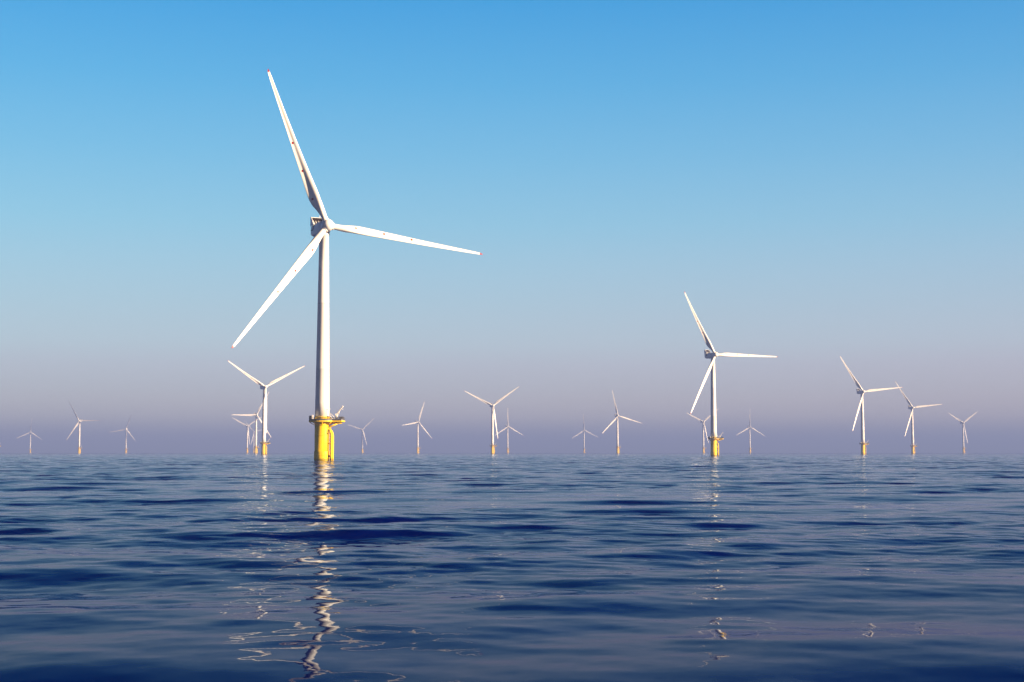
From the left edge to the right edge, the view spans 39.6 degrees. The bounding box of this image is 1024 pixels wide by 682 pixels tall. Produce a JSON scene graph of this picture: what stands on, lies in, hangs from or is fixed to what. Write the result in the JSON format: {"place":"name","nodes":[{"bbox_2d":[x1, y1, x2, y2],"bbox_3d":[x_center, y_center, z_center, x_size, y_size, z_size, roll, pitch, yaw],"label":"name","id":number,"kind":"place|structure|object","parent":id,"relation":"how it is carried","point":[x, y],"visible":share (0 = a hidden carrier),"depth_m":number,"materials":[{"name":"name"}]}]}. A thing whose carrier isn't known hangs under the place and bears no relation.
{"place":"outdoors","nodes":[
{"label":"outdoors","id":0,"kind":"place"},
{"bbox_2d":[0,452,1023,681],"bbox_3d":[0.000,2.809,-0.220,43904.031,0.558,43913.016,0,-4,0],"label":"sea","id":1,"kind":"structure","parent":0,"point":[519,567],"depth_m":34.72,"materials":[{"name":"liquid"}]},
{"bbox_2d":[18,420,40,452],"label":"wind turbine","id":2,"kind":"object","parent":1,"relation":"in","point":[30,432],"visible":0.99,"depth_m":5467.72,"materials":[{"name":"white metal"}]},
{"bbox_2d":[67,402,99,452],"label":"wind turbine","id":3,"kind":"object","parent":1,"relation":"in","point":[79,448],"visible":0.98,"depth_m":3514.66,"materials":[{"name":"white metal"}]},
{"bbox_2d":[112,414,134,452],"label":"wind turbine","id":4,"kind":"object","parent":1,"relation":"in","point":[126,429],"visible":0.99,"depth_m":4778.69,"materials":[{"name":"white metal"}]},
{"bbox_2d":[235,417,260,452],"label":"wind turbine","id":5,"kind":"object","parent":1,"relation":"in","point":[247,434],"visible":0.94,"depth_m":4228.94,"materials":[{"name":"white metal"}]},
{"bbox_2d":[239,392,270,453],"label":"wind turbine","id":6,"kind":"object","parent":1,"relation":"in","point":[255,447],"visible":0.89,"depth_m":2944.86,"materials":[{"name":"white metal"}]},
{"bbox_2d":[247,424,267,452],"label":"wind turbine","id":7,"kind":"object","parent":1,"relation":"in","point":[253,438],"visible":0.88,"depth_m":5374.49,"materials":[{"name":"white metal"}]},
{"bbox_2d":[229,361,303,454],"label":"wind turbine","id":8,"kind":"object","parent":1,"relation":"in","point":[264,443],"visible":0.99,"depth_m":1684.45,"materials":[{"name":"white metal"}]},
{"bbox_2d":[232,69,482,459],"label":"wind turbine","id":9,"kind":"object","parent":1,"relation":"in","point":[323,226],"visible":0.98,"depth_m":484.02,"materials":[{"name":"white metal"}]},
{"bbox_2d":[350,421,370,452],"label":"wind turbine","id":10,"kind":"object","parent":1,"relation":"in","point":[362,448],"visible":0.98,"depth_m":4849.53,"materials":[{"name":"white metal"}]},
{"bbox_2d":[405,404,430,452],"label":"wind turbine","id":11,"kind":"object","parent":1,"relation":"in","point":[417,422],"visible":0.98,"depth_m":3644.69,"materials":[{"name":"white metal"}]},
{"bbox_2d":[465,387,517,453],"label":"wind turbine","id":12,"kind":"object","parent":1,"relation":"in","point":[491,405],"visible":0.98,"depth_m":2361.73,"materials":[{"name":"white metal"}]},
{"bbox_2d":[496,414,523,452],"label":"wind turbine","id":13,"kind":"object","parent":1,"relation":"in","point":[507,433],"visible":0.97,"depth_m":4258.33,"materials":[{"name":"white metal"}]},
{"bbox_2d":[573,414,596,452],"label":"wind turbine","id":14,"kind":"object","parent":1,"relation":"in","point":[584,448],"visible":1,"depth_m":5001.91,"materials":[{"name":"white metal"}]},
{"bbox_2d":[604,391,639,452],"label":"wind turbine","id":15,"kind":"object","parent":1,"relation":"in","point":[617,440],"visible":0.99,"depth_m":3028.57,"materials":[{"name":"white metal"}]},
{"bbox_2d":[689,409,717,452],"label":"wind turbine","id":16,"kind":"object","parent":1,"relation":"in","point":[703,425],"visible":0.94,"depth_m":3613.68,"materials":[{"name":"white metal"}]},
{"bbox_2d":[684,291,776,455],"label":"wind turbine","id":17,"kind":"object","parent":1,"relation":"in","point":[713,438],"visible":0.99,"depth_m":1127.34,"materials":[{"name":"white metal"}]},
{"bbox_2d":[737,418,762,452],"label":"wind turbine","id":18,"kind":"object","parent":1,"relation":"in","point":[749,427],"visible":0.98,"depth_m":4344.11,"materials":[{"name":"white metal"}]},
{"bbox_2d":[840,356,901,453],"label":"wind turbine","id":19,"kind":"object","parent":1,"relation":"in","point":[861,404],"visible":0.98,"depth_m":1821.25,"materials":[{"name":"white metal"}]},
{"bbox_2d":[895,381,941,453],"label":"wind turbine","id":20,"kind":"object","parent":1,"relation":"in","point":[912,445],"visible":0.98,"depth_m":2471.17,"materials":[{"name":"white metal"}]},
{"bbox_2d":[949,411,977,452],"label":"wind turbine","id":21,"kind":"object","parent":1,"relation":"in","point":[963,428],"visible":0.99,"depth_m":3750.41,"materials":[{"name":"white metal"}]},
{"bbox_2d":[0,0,1023,451],"label":"sky","id":22,"kind":"structure","parent":0,"point":[820,182],"materials":[{"name":"blue"}]}
]}

